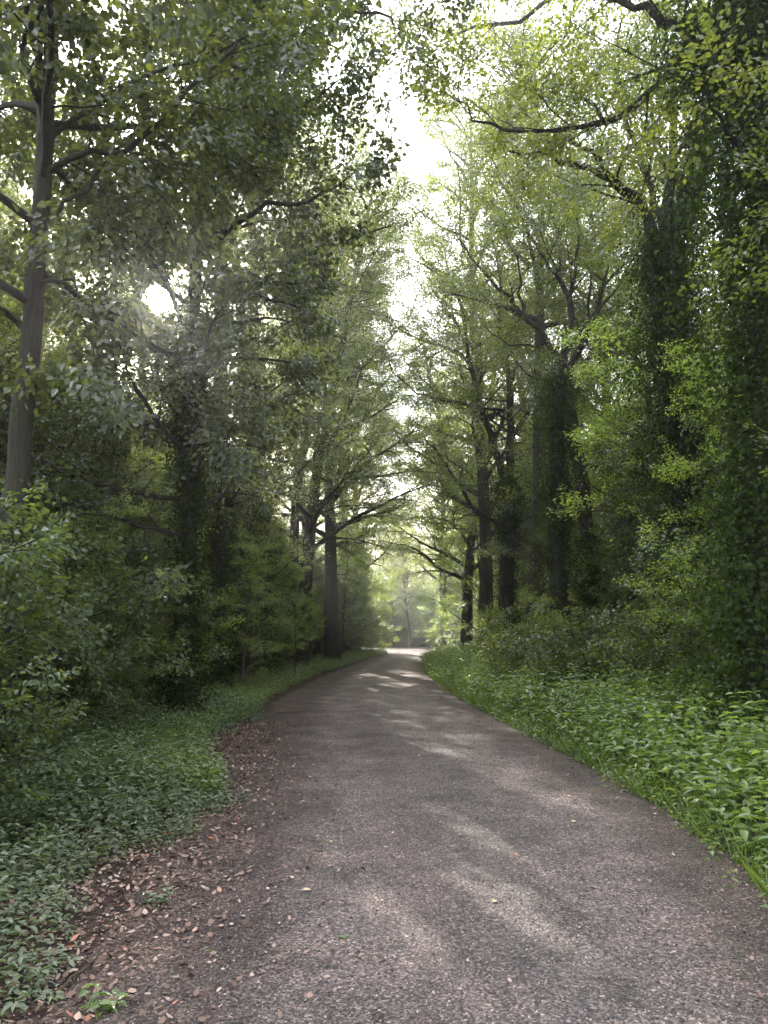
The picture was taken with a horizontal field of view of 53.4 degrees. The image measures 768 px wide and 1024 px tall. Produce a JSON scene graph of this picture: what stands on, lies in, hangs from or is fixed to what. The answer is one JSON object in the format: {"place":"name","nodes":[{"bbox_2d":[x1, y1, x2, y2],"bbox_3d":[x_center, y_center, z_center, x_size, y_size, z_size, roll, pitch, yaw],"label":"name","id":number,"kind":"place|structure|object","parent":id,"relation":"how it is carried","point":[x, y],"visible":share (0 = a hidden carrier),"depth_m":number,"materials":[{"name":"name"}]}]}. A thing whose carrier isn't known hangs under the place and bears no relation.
{"place":"outdoors","nodes":[
{"label":"outdoors","id":0,"kind":"place"},
{"bbox_2d":[0,0,754,583],"label":"sky","id":1,"kind":"structure","parent":0,"point":[381,85],"materials":[{"name":"white"}]},
{"bbox_2d":[0,643,767,1023],"bbox_3d":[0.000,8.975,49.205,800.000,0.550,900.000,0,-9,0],"label":"forest floor","id":2,"kind":"structure","parent":0,"point":[266,707],"depth_m":4.66,"materials":[{"name":"soil"}]},
{"bbox_2d":[0,40,39,377],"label":"oak tree","id":3,"kind":"object","parent":2,"relation":"on","point":[22,198],"visible":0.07,"depth_m":19.21,"materials":[{"name":"green plant"}]},
{"bbox_2d":[0,477,86,657],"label":"bush","id":4,"kind":"object","parent":2,"relation":"on","point":[39,601],"visible":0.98,"depth_m":5.73,"materials":[{"name":"green plant"}]},
{"bbox_2d":[0,136,87,451],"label":"beech tree","id":5,"kind":"object","parent":2,"relation":"on","point":[9,337],"visible":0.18,"depth_m":12.82,"materials":[{"name":"green plant"}]},
{"bbox_2d":[0,601,92,824],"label":"bush","id":6,"kind":"object","parent":2,"relation":"on","point":[14,760],"visible":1,"depth_m":5.33,"materials":[{"name":"green plant"}]},
{"bbox_2d":[0,478,115,796],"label":"bush","id":7,"kind":"object","parent":2,"relation":"on","point":[14,655],"visible":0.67,"depth_m":6.85,"materials":[{"name":"green plant"}]},
{"bbox_2d":[0,351,116,650],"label":"hornbeam sapling","id":8,"kind":"object","parent":2,"relation":"on","point":[43,399],"visible":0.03,"depth_m":14.46,"materials":[{"name":"green plant"}]},
{"bbox_2d":[0,219,130,415],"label":"oak tree","id":9,"kind":"object","parent":2,"relation":"on","point":[2,347],"visible":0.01,"depth_m":25.71,"materials":[{"name":"green plant"}]},
{"bbox_2d":[0,460,136,726],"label":"hornbeam sapling","id":10,"kind":"object","parent":2,"relation":"on","point":[85,679],"visible":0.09,"depth_m":9.59,"materials":[{"name":"green plant"}]},
{"bbox_2d":[0,393,136,708],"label":"hornbeam sapling","id":11,"kind":"object","parent":2,"relation":"on","point":[48,478],"visible":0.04,"depth_m":11.21,"materials":[{"name":"green plant"}]},
{"bbox_2d":[0,157,143,569],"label":"beech tree","id":12,"kind":"object","parent":2,"relation":"on","point":[5,211],"visible":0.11,"depth_m":14.45,"materials":[{"name":"green plant"}]},
{"bbox_2d":[3,427,140,696],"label":"hornbeam sapling","id":13,"kind":"object","parent":2,"relation":"on","point":[83,487],"visible":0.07,"depth_m":12.36,"materials":[{"name":"green plant"}]},
{"bbox_2d":[11,325,172,689],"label":"hornbeam sapling","id":14,"kind":"object","parent":2,"relation":"on","point":[44,360],"visible":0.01,"depth_m":16.08,"materials":[{"name":"green plant"}]},
{"bbox_2d":[0,37,186,478],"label":"oak tree","id":15,"kind":"object","parent":2,"relation":"on","point":[69,330],"visible":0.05,"depth_m":19.82,"materials":[{"name":"green plant"}]},
{"bbox_2d":[0,371,195,699],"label":"hornbeam sapling","id":16,"kind":"object","parent":2,"relation":"on","point":[59,431],"visible":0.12,"depth_m":12.98,"materials":[{"name":"green plant"}]},
{"bbox_2d":[34,475,173,710],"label":"young tree","id":17,"kind":"object","parent":2,"relation":"on","point":[112,545],"visible":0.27,"depth_m":10.58,"materials":[{"name":"green plant"}]},
{"bbox_2d":[13,509,213,732],"bbox_3d":[-4.140,1.500,9.301,4.041,2.905,3.549,2,-9,-10],"label":"bush","id":18,"kind":"object","parent":2,"relation":"on","point":[91,688],"visible":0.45,"depth_m":9.22,"materials":[{"name":"green plant"}]},
{"bbox_2d":[33,377,232,696],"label":"hornbeam sapling","id":19,"kind":"object","parent":2,"relation":"on","point":[142,454],"visible":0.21,"depth_m":14.50,"materials":[{"name":"green plant"}]},
{"bbox_2d":[0,678,266,1015],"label":"ground cover","id":20,"kind":"object","parent":2,"relation":"on","point":[70,788],"visible":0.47,"depth_m":5.76,"materials":[{"name":"green plant"}]},
{"bbox_2d":[92,461,178,681],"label":"maple sapling","id":21,"kind":"object","parent":2,"relation":"on","point":[144,571],"visible":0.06,"depth_m":15.86,"materials":[{"name":"green plant"}]},
{"bbox_2d":[43,217,235,449],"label":"oak tree","id":22,"kind":"object","parent":2,"relation":"on","point":[155,315],"depth_m":28.36,"materials":[{"name":"green plant"}]},
{"bbox_2d":[83,551,216,693],"bbox_3d":[-6.319,2.536,17.297,4.957,3.655,3.956,2,-9,-13],"label":"bush","id":23,"kind":"object","parent":2,"relation":"on","point":[210,622],"depth_m":16.77,"materials":[{"name":"green plant"}]},
{"bbox_2d":[139,887,173,907],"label":"weed","id":24,"kind":"object","parent":2,"relation":"on","point":[162,898],"visible":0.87,"depth_m":4.33,"materials":[{"name":"green plant"}]},
{"bbox_2d":[106,511,219,709],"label":"young tree","id":25,"kind":"object","parent":2,"relation":"on","point":[159,544],"visible":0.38,"depth_m":12.49,"materials":[{"name":"green plant"}]},
{"bbox_2d":[93,479,233,663],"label":"maple sapling","id":26,"kind":"object","parent":2,"relation":"on","point":[215,611],"visible":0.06,"depth_m":18.01,"materials":[{"name":"green plant"}]},
{"bbox_2d":[89,445,247,666],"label":"young tree","id":27,"kind":"object","parent":2,"relation":"on","point":[232,618],"visible":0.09,"depth_m":17.03,"materials":[{"name":"green plant"}]},
{"bbox_2d":[132,531,244,686],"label":"hornbeam sapling","id":28,"kind":"object","parent":2,"relation":"on","point":[206,629],"visible":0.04,"depth_m":18.53,"materials":[{"name":"green plant"}]},
{"bbox_2d":[0,0,379,745],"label":"slender tree","id":29,"kind":"object","parent":2,"relation":"on","point":[40,28],"visible":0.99,"depth_m":8.78,"materials":[{"name":"green plant"}]},
{"bbox_2d":[1,648,387,799],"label":"grass","id":30,"kind":"structure","parent":2,"relation":"on","point":[255,690],"depth_m":10.23,"materials":[{"name":"green plant"}]},
{"bbox_2d":[160,464,260,660],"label":"maple sapling","id":31,"kind":"object","parent":2,"relation":"on","point":[244,531],"visible":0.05,"depth_m":21.11,"materials":[{"name":"green plant"}]},
{"bbox_2d":[195,522,272,671],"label":"hornbeam sapling","id":32,"kind":"object","parent":2,"relation":"on","point":[261,636],"visible":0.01,"depth_m":23.05,"materials":[{"name":"green plant"}]},
{"bbox_2d":[0,0,481,715],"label":"leafy tree","id":33,"kind":"object","parent":2,"relation":"on","point":[190,424],"visible":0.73,"depth_m":12.04,"materials":[{"name":"green plant"}]},
{"bbox_2d":[169,439,315,671],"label":"hornbeam sapling","id":34,"kind":"object","parent":2,"relation":"on","point":[261,539],"visible":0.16,"depth_m":22.04,"materials":[{"name":"green plant"}]},
{"bbox_2d":[128,0,357,676],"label":"oak tree","id":35,"kind":"object","parent":2,"relation":"on","point":[249,660],"visible":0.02,"depth_m":23.67,"materials":[{"name":"green plant"}]},
{"bbox_2d":[198,519,292,685],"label":"young tree","id":36,"kind":"object","parent":2,"relation":"on","point":[262,603],"visible":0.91,"depth_m":18.38,"materials":[{"name":"green plant"}]},
{"bbox_2d":[124,0,370,673],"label":"ivy clad tree","id":37,"kind":"object","parent":2,"relation":"on","point":[294,347],"visible":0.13,"depth_m":24.64,"materials":[{"name":"green plant"}]},
{"bbox_2d":[230,516,316,662],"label":"hornbeam sapling","id":38,"kind":"object","parent":2,"relation":"on","point":[289,590],"visible":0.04,"depth_m":27.57,"materials":[{"name":"green plant"}]},
{"bbox_2d":[227,514,324,662],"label":"hornbeam sapling","id":39,"kind":"object","parent":2,"relation":"on","point":[320,618],"visible":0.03,"depth_m":29.16,"materials":[{"name":"green plant"}]},
{"bbox_2d":[232,498,320,645],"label":"hornbeam sapling","id":40,"kind":"object","parent":2,"relation":"on","point":[288,640],"visible":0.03,"depth_m":27.47,"materials":[{"name":"green plant"}]},
{"bbox_2d":[120,0,443,687],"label":"tall tree","id":41,"kind":"object","parent":2,"relation":"on","point":[220,549],"visible":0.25,"depth_m":18.91,"materials":[{"name":"green plant"}]},
{"bbox_2d":[268,517,309,646],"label":"hornbeam sapling","id":42,"kind":"object","parent":2,"relation":"on","point":[306,617],"visible":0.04,"depth_m":30.99,"materials":[{"name":"green plant"}]},
{"bbox_2d":[268,509,322,661],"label":"hornbeam sapling","id":43,"kind":"object","parent":2,"relation":"on","point":[314,582],"visible":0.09,"depth_m":32.15,"materials":[{"name":"green plant"}]},
{"bbox_2d":[266,544,327,672],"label":"young tree","id":44,"kind":"object","parent":2,"relation":"on","point":[295,621],"visible":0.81,"depth_m":24.81,"materials":[{"name":"green plant"}]},
{"bbox_2d":[300,558,352,653],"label":"hornbeam sapling","id":45,"kind":"object","parent":2,"relation":"on","point":[321,581],"visible":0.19,"depth_m":38.67,"materials":[{"name":"green plant"}]},
{"bbox_2d":[302,539,367,647],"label":"hornbeam sapling","id":46,"kind":"object","parent":2,"relation":"on","point":[358,629],"visible":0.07,"depth_m":43.80,"materials":[{"name":"green plant"}]},
{"bbox_2d":[261,193,419,661],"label":"leaning tree","id":47,"kind":"object","parent":2,"relation":"on","point":[294,526],"visible":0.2,"depth_m":33.58,"materials":[{"name":"green plant"}]},
{"bbox_2d":[243,216,437,654],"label":"beech tree","id":48,"kind":"object","parent":2,"relation":"on","point":[315,649],"visible":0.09,"depth_m":40.13,"materials":[{"name":"green plant"}]},
{"bbox_2d":[207,124,479,664],"bbox_3d":[-2.777,-5.754,31.439,13.424,24.390,12.850,0,-9,-3],"label":"beech tree","id":49,"kind":"object","parent":2,"relation":"on","point":[316,505],"visible":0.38,"depth_m":30.73,"materials":[{"name":"green plant"}]},
{"bbox_2d":[260,114,430,660],"bbox_3d":[-2.882,-6.143,37.511,10.594,27.096,11.439,0,-9,3],"label":"oak tree","id":50,"kind":"object","parent":2,"relation":"on","point":[331,643],"visible":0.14,"depth_m":35.86,"materials":[{"name":"green plant"}]},
{"bbox_2d":[319,572,383,654],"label":"hornbeam sapling","id":51,"kind":"object","parent":2,"relation":"on","point":[354,627],"visible":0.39,"depth_m":44.73,"materials":[{"name":"green plant"}]},
{"bbox_2d":[286,299,422,649],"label":"oak tree","id":52,"kind":"object","parent":2,"relation":"on","point":[385,539],"visible":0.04,"depth_m":49.63,"materials":[{"name":"green plant"}]},
{"bbox_2d":[314,504,395,653],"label":"young tree","id":53,"kind":"object","parent":2,"relation":"on","point":[346,590],"visible":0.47,"depth_m":41.83,"materials":[{"name":"green plant"}]},
{"bbox_2d":[351,572,381,649],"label":"maple sapling","id":54,"kind":"object","parent":2,"relation":"on","point":[364,615],"visible":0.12,"depth_m":48.67,"materials":[{"name":"green plant"}]},
{"bbox_2d":[304,296,429,652],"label":"ivy clad tree","id":55,"kind":"object","parent":2,"relation":"on","point":[380,586],"visible":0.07,"depth_m":48.53,"materials":[{"name":"green plant"}]},
{"bbox_2d":[337,532,400,650],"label":"hornbeam sapling","id":56,"kind":"object","parent":2,"relation":"on","point":[373,582],"visible":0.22,"depth_m":47.68,"materials":[{"name":"green plant"}]},
{"bbox_2d":[361,582,399,650],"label":"hornbeam sapling","id":57,"kind":"object","parent":2,"relation":"on","point":[379,611],"visible":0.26,"depth_m":54.12,"materials":[{"name":"green plant"}]},
{"bbox_2d":[0,668,767,1023],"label":"leaf litter","id":58,"kind":"object","parent":2,"relation":"on","point":[42,1008],"visible":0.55,"depth_m":4.43,"materials":[{"name":"brown plant"}]},
{"bbox_2d":[371,606,412,646],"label":"bush","id":59,"kind":"object","parent":2,"relation":"on","point":[397,634],"visible":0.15,"depth_m":78.39,"materials":[{"name":"green plant"}]},
{"bbox_2d":[372,528,417,645],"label":"tree","id":60,"kind":"object","parent":2,"relation":"on","point":[391,603],"visible":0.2,"depth_m":80.06,"materials":[{"name":"green plant"}]},
{"bbox_2d":[381,522,430,646],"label":"oak tree","id":61,"kind":"object","parent":2,"relation":"on","point":[406,607],"visible":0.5,"depth_m":75.14,"materials":[{"name":"green plant"}]},
{"bbox_2d":[386,539,437,619],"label":"young tree","id":62,"kind":"object","parent":2,"relation":"on","point":[407,590],"visible":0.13,"depth_m":81.41,"materials":[{"name":"green plant"}]},
{"bbox_2d":[399,629,432,646],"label":"bush","id":63,"kind":"object","parent":2,"relation":"on","point":[418,639],"visible":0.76,"depth_m":75.88,"materials":[{"name":"green plant"}]},
{"bbox_2d":[393,609,439,646],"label":"bush","id":64,"kind":"object","parent":2,"relation":"on","point":[404,630],"visible":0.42,"depth_m":76.95,"materials":[{"name":"green plant"}]},
{"bbox_2d":[399,561,439,627],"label":"young tree","id":65,"kind":"object","parent":2,"relation":"on","point":[416,586],"visible":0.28,"depth_m":79.74,"materials":[{"name":"green plant"}]},
{"bbox_2d":[382,355,477,648],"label":"oak tree","id":66,"kind":"object","parent":2,"relation":"on","point":[433,576],"visible":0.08,"depth_m":59.69,"materials":[{"name":"green plant"}]},
{"bbox_2d":[406,530,475,646],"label":"tree","id":67,"kind":"object","parent":2,"relation":"on","point":[423,617],"visible":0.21,"depth_m":70.70,"materials":[{"name":"green plant"}]},
{"bbox_2d":[423,591,459,647],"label":"young tree","id":68,"kind":"object","parent":2,"relation":"on","point":[445,625],"visible":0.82,"depth_m":45.48,"materials":[{"name":"green plant"}]},
{"bbox_2d":[381,306,504,610],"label":"beech tree","id":69,"kind":"object","parent":2,"relation":"on","point":[462,556],"visible":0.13,"depth_m":49.04,"materials":[{"name":"green plant"}]},
{"bbox_2d":[418,515,478,632],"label":"young tree","id":70,"kind":"object","parent":2,"relation":"on","point":[452,594],"visible":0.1,"depth_m":64.68,"materials":[{"name":"green plant"}]},
{"bbox_2d":[414,452,498,637],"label":"young tree","id":71,"kind":"object","parent":2,"relation":"on","point":[460,588],"visible":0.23,"depth_m":39.03,"materials":[{"name":"green plant"}]},
{"bbox_2d":[344,259,569,647],"bbox_3d":[4.677,-4.060,40.265,13.424,23.672,12.850,0,-9,-1],"label":"beech tree","id":72,"kind":"object","parent":2,"relation":"on","point":[472,536],"visible":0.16,"depth_m":39.23,"materials":[{"name":"green plant"}]},
{"bbox_2d":[338,186,598,657],"bbox_3d":[2.883,-2.885,25.375,6.596,17.741,9.108,-8,-12,41],"label":"forked tree","id":73,"kind":"object","parent":2,"relation":"on","point":[507,497],"visible":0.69,"depth_m":25.83,"materials":[{"name":"green plant"}]},
{"bbox_2d":[352,79,613,653],"bbox_3d":[4.737,-6.723,34.806,11.231,27.284,10.402,-7,-11,38],"label":"oak tree","id":74,"kind":"object","parent":2,"relation":"on","point":[486,571],"visible":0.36,"depth_m":34.28,"materials":[{"name":"green plant"}]},
{"bbox_2d":[421,235,597,540],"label":"beech tree","id":75,"kind":"object","parent":2,"relation":"on","point":[500,434],"visible":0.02,"depth_m":38.24,"materials":[{"name":"green plant"}]},
{"bbox_2d":[403,98,660,672],"bbox_3d":[4.977,-3.365,21.747,6.411,17.227,7.381,-8,-12,40],"label":"fan crowned tree","id":76,"kind":"object","parent":2,"relation":"on","point":[557,470],"visible":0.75,"depth_m":20.77,"materials":[{"name":"green plant"}]},
{"bbox_2d":[340,0,745,716],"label":"forked tree","id":77,"kind":"object","parent":2,"relation":"on","point":[650,272],"visible":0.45,"depth_m":14.63,"materials":[{"name":"green plant"}]},
{"bbox_2d":[423,0,662,647],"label":"oak tree","id":78,"kind":"object","parent":2,"relation":"on","point":[539,319],"visible":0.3,"depth_m":25.54,"materials":[{"name":"green plant"}]},
{"bbox_2d":[470,585,615,690],"bbox_3d":[3.787,3.209,18.560,3.359,2.764,4.208,-1,-9,7],"label":"bush","id":79,"kind":"object","parent":2,"relation":"on","point":[505,646],"visible":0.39,"depth_m":18.26,"materials":[{"name":"green plant"}]},
{"bbox_2d":[513,516,583,642],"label":"maple sapling","id":80,"kind":"object","parent":2,"relation":"on","point":[524,558],"visible":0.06,"depth_m":26.14,"materials":[{"name":"green plant"}]},
{"bbox_2d":[366,0,767,774],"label":"ivy clad tree","id":81,"kind":"object","parent":2,"relation":"on","point":[722,54],"visible":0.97,"depth_m":9.68,"materials":[{"name":"green plant"}]},
{"bbox_2d":[482,193,651,671],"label":"leaning tree","id":82,"kind":"object","parent":2,"relation":"on","point":[584,488],"visible":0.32,"depth_m":22.39,"materials":[{"name":"green plant"}]},
{"bbox_2d":[515,364,661,626],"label":"young tree","id":83,"kind":"object","parent":2,"relation":"on","point":[588,451],"visible":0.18,"depth_m":24.63,"materials":[{"name":"green plant"}]},
{"bbox_2d":[473,160,710,606],"bbox_3d":[7.395,-3.413,26.309,8.825,17.846,8.508,-1,-9,9],"label":"beech tree","id":84,"kind":"object","parent":2,"relation":"on","point":[499,550],"visible":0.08,"depth_m":25.77,"materials":[{"name":"green plant"}]},
{"bbox_2d":[418,641,767,907],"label":"nettles","id":85,"kind":"object","parent":2,"relation":"on","point":[738,786],"visible":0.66,"depth_m":8.25,"materials":[{"name":"green plant"}]},
{"bbox_2d":[422,643,767,868],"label":"herb stems","id":86,"kind":"object","parent":2,"relation":"on","point":[683,745],"visible":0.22,"depth_m":9.05,"materials":[{"name":"green plant"}]},
{"bbox_2d":[493,597,697,708],"bbox_3d":[4.119,2.792,14.171,4.020,2.437,3.451,5,-10,-28],"label":"bush","id":87,"kind":"object","parent":2,"relation":"on","point":[588,659],"visible":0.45,"depth_m":14.08,"materials":[{"name":"green plant"}]},
{"bbox_2d":[499,106,701,545],"bbox_3d":[9.165,-5.301,31.752,9.879,23.166,9.150,4,-10,-22],"label":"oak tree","id":88,"kind":"object","parent":2,"relation":"on","point":[592,304],"visible":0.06,"depth_m":32.20,"materials":[{"name":"green plant"}]},
{"bbox_2d":[578,531,650,671],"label":"hornbeam sapling","id":89,"kind":"object","parent":2,"relation":"on","point":[599,568],"visible":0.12,"depth_m":20.01,"materials":[{"name":"green plant"}]},
{"bbox_2d":[566,458,665,670],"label":"hornbeam sapling","id":90,"kind":"object","parent":2,"relation":"on","point":[587,555],"visible":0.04,"depth_m":20.91,"materials":[{"name":"green plant"}]},
{"bbox_2d":[576,509,669,667],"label":"hornbeam sapling","id":91,"kind":"object","parent":2,"relation":"on","point":[614,588],"visible":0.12,"depth_m":19.41,"materials":[{"name":"green plant"}]},
{"bbox_2d":[590,419,670,669],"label":"maple sapling","id":92,"kind":"object","parent":2,"relation":"on","point":[616,522],"visible":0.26,"depth_m":17.39,"materials":[{"name":"green plant"}]},
{"bbox_2d":[539,143,727,575],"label":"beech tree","id":93,"kind":"object","parent":2,"relation":"on","point":[588,403],"visible":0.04,"depth_m":22.70,"materials":[{"name":"green plant"}]},
{"bbox_2d":[546,309,729,630],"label":"young tree","id":94,"kind":"object","parent":2,"relation":"on","point":[591,435],"visible":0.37,"depth_m":18.26,"materials":[{"name":"green plant"}]},
{"bbox_2d":[575,119,747,550],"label":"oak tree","id":95,"kind":"object","parent":2,"relation":"on","point":[620,265],"visible":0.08,"depth_m":19.20,"materials":[{"name":"green plant"}]},
{"bbox_2d":[605,596,718,689],"bbox_3d":[5.968,2.839,14.923,3.745,2.412,3.214,-1,-9,9],"label":"bush","id":96,"kind":"object","parent":2,"relation":"on","point":[633,604],"visible":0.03,"depth_m":14.55,"materials":[{"name":"green plant"}]},
{"bbox_2d":[588,552,745,715],"bbox_3d":[5.271,2.021,12.484,3.226,2.811,3.674,-7,-11,37],"label":"bush","id":97,"kind":"object","parent":2,"relation":"on","point":[683,637],"visible":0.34,"depth_m":12.19,"materials":[{"name":"green plant"}]},
{"bbox_2d":[612,302,749,694],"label":"young tree","id":98,"kind":"object","parent":2,"relation":"on","point":[684,462],"visible":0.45,"depth_m":12.69,"materials":[{"name":"green plant"}]},
{"bbox_2d":[643,417,744,629],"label":"maple sapling","id":99,"kind":"object","parent":2,"relation":"on","point":[652,459],"visible":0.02,"depth_m":15.97,"materials":[{"name":"green plant"}]},
{"bbox_2d":[655,491,742,678],"bbox_3d":[6.068,1.398,10.309,4.105,3.809,5.143,-1,-9,6],"label":"bush","id":100,"kind":"object","parent":2,"relation":"on","point":[678,530],"visible":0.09,"depth_m":11.12,"materials":[{"name":"green plant"}]},
{"bbox_2d":[677,135,767,476],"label":"beech tree","id":101,"kind":"object","parent":2,"relation":"on","point":[718,258],"visible":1,"depth_m":8.25,"materials":[{"name":"green plant"}]},
{"bbox_2d":[1,648,767,1023],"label":"gravel road","id":102,"kind":"structure","parent":0,"point":[360,696],"depth_m":4.47,"materials":[{"name":"grey gravel"}]},
{"bbox_2d":[77,983,130,1018],"bbox_3d":[-1.149,2.002,3.113,0.225,0.126,0.212,0,-9,0],"label":"weed","id":103,"kind":"object","parent":102,"relation":"on","point":[91,1004],"visible":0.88,"depth_m":3.10,"materials":[{"name":"green plant"}]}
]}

